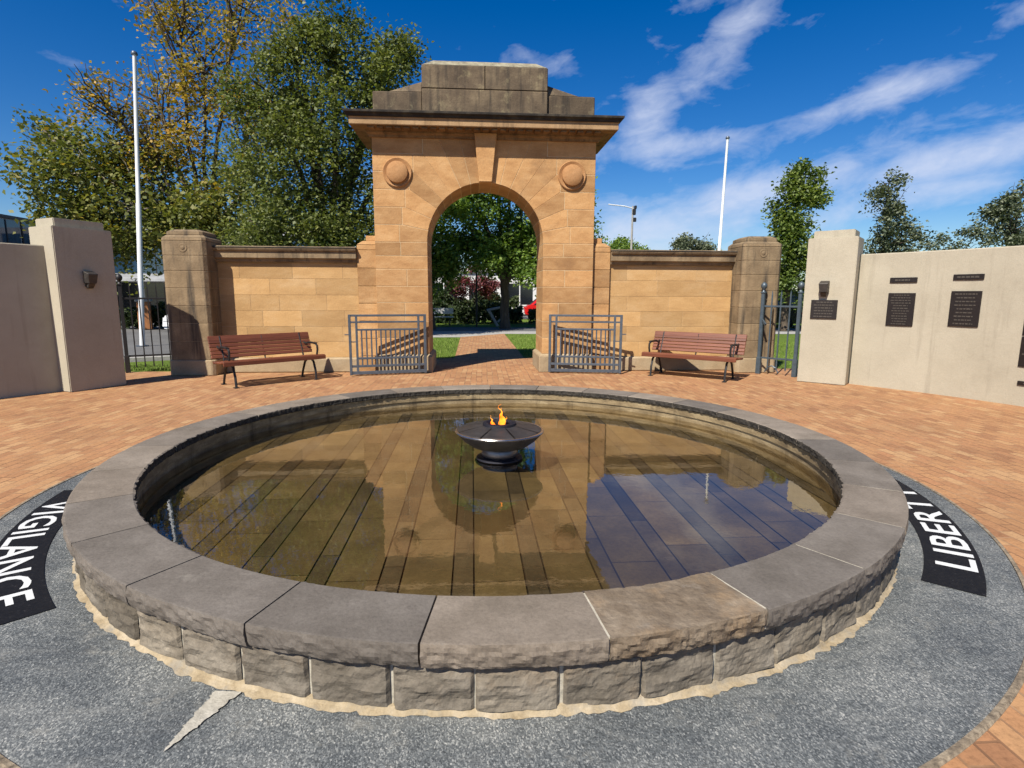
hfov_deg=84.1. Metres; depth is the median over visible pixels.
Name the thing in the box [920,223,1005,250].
gum tree
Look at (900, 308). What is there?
plaque
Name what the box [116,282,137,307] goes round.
shop window
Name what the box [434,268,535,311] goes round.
white building
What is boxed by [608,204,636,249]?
street light
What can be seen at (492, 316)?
garden sculpture
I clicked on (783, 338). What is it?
lawn
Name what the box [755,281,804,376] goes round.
side gate
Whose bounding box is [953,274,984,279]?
title strip
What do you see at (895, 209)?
gum tree
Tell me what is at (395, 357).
arch gate
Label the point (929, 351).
rendered wall
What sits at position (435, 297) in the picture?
park tree
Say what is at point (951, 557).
word panel
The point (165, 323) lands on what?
parked car
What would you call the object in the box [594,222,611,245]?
park tree
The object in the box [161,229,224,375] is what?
sandstone pier
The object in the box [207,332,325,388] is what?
park bench
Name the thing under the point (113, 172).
plane tree
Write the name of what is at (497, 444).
fire bowl
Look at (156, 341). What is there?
road
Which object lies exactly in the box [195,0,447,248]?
broadleaf tree
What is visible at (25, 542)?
word panel
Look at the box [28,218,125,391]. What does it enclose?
rendered pillar
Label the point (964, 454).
paving
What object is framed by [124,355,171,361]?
kerb
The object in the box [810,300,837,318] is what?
plaque
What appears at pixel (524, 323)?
lawn
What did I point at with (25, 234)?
window
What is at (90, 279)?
wall lamp
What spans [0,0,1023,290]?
sky
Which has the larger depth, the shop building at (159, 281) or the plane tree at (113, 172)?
the shop building at (159, 281)
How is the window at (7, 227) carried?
in the office building at (9, 225)
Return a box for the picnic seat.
[433,308,453,325]
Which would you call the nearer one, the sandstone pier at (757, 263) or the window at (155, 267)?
the sandstone pier at (757, 263)
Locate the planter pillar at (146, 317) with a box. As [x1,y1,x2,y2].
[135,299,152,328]
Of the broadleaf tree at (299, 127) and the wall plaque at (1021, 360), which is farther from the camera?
the broadleaf tree at (299, 127)
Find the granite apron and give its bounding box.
[0,465,1023,767]
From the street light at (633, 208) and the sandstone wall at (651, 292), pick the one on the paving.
the sandstone wall at (651, 292)
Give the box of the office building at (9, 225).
[0,214,35,243]
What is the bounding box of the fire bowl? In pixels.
[455,419,543,469]
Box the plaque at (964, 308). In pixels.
[947,291,982,326]
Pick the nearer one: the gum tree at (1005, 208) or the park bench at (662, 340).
the park bench at (662, 340)
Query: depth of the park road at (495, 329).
26.34 m
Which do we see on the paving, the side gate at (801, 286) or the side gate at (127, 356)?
the side gate at (127, 356)
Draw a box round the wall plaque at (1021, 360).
[1018,337,1023,366]
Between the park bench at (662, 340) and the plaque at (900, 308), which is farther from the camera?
the park bench at (662, 340)
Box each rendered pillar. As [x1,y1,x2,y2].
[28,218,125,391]
[797,229,863,385]
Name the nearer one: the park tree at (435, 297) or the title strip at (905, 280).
the title strip at (905, 280)
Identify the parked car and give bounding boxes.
[163,316,168,328]
[524,299,535,318]
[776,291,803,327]
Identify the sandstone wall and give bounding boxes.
[212,245,360,372]
[605,249,737,370]
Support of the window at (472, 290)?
in the white building at (527, 297)
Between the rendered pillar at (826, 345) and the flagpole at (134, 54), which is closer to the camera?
the rendered pillar at (826, 345)
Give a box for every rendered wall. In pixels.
[0,242,60,398]
[849,245,1023,406]
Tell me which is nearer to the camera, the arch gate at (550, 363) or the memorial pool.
the memorial pool
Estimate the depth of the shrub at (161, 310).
25.41 m
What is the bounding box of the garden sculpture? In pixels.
[487,307,499,325]
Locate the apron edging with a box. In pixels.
[0,462,1023,767]
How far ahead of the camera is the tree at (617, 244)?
44.24 m
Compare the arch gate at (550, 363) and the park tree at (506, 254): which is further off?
the park tree at (506, 254)
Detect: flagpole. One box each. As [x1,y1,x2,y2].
[131,51,148,346]
[717,136,729,250]
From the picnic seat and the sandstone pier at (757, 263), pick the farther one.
the picnic seat
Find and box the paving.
[0,334,1023,767]
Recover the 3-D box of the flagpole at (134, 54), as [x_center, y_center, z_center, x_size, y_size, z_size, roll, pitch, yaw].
[-10.926,-5.240,16.531,0.800,8.310,0.340,0,9,-4]
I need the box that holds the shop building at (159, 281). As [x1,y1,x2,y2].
[114,229,299,309]
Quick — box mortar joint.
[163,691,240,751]
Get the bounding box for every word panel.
[0,490,72,624]
[895,479,986,595]
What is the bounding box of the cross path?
[433,331,800,336]
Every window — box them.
[0,219,21,243]
[20,221,35,243]
[114,243,136,272]
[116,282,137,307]
[143,249,163,272]
[144,283,165,304]
[434,283,453,296]
[469,285,494,299]
[508,283,532,305]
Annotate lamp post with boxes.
[476,271,477,326]
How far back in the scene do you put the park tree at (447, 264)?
25.03 m
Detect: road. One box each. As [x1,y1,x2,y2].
[121,323,170,356]
[433,327,800,331]
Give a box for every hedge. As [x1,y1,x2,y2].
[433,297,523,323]
[527,308,535,323]
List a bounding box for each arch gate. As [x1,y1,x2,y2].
[344,314,426,374]
[548,314,625,372]
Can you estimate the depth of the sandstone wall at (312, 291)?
11.25 m
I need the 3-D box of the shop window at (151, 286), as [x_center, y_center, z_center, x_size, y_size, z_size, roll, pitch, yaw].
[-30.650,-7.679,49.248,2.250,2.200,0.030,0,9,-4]
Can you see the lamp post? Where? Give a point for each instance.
(476, 304)
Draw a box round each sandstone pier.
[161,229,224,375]
[726,236,781,372]
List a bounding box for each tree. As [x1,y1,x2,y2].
[0,0,317,294]
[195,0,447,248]
[350,240,469,301]
[365,178,486,329]
[436,176,604,328]
[444,266,500,314]
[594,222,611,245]
[607,234,653,249]
[668,232,721,250]
[760,157,837,330]
[858,166,942,253]
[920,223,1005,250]
[964,177,1023,246]
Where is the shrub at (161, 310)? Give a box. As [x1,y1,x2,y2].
[119,301,167,328]
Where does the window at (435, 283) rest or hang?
in the white building at (527, 297)
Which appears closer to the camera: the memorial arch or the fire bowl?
the fire bowl
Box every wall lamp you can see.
[83,271,97,288]
[819,281,829,296]
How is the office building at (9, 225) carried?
on the ground
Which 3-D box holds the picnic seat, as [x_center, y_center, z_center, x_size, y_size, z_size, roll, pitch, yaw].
[-3.901,-3.443,29.125,1.800,0.900,0.450,-1,9,-10]
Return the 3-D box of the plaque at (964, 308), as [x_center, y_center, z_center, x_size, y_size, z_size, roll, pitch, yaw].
[6.968,-1.155,8.738,0.024,0.545,0.400,-5,10,-29]
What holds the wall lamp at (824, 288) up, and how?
attached to the rendered pillar at (826, 345)
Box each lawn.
[124,334,800,371]
[435,319,801,327]
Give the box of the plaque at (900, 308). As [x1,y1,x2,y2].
[885,293,915,325]
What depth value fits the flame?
4.98 m
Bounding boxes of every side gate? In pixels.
[115,273,170,372]
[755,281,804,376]
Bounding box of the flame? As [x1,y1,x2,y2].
[491,409,506,424]
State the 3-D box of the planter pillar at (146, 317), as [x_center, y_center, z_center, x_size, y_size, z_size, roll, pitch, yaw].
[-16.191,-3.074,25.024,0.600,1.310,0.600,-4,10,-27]
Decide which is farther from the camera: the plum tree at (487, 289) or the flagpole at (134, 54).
the plum tree at (487, 289)
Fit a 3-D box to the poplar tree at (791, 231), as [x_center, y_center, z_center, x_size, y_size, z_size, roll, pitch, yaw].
[12.632,-6.120,25.444,3.625,7.649,3.547,0,9,-4]
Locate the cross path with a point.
(454, 333)
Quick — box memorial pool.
[61,385,908,719]
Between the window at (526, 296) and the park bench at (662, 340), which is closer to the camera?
the park bench at (662, 340)
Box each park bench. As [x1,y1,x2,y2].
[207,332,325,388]
[641,331,746,382]
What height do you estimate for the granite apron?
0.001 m
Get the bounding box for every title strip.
[890,277,917,282]
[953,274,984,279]
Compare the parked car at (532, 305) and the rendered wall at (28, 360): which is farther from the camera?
the parked car at (532, 305)
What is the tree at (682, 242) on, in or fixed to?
on the far pavement
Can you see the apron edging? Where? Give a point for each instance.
(976, 732)
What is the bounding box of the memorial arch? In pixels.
[342,61,624,372]
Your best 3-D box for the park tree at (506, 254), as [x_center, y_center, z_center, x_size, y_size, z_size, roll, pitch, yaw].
[0.082,-7.686,25.745,8.765,10.501,5.745,0,9,-4]
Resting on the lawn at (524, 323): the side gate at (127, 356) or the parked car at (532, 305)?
the parked car at (532, 305)
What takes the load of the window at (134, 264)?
in the shop building at (159, 281)

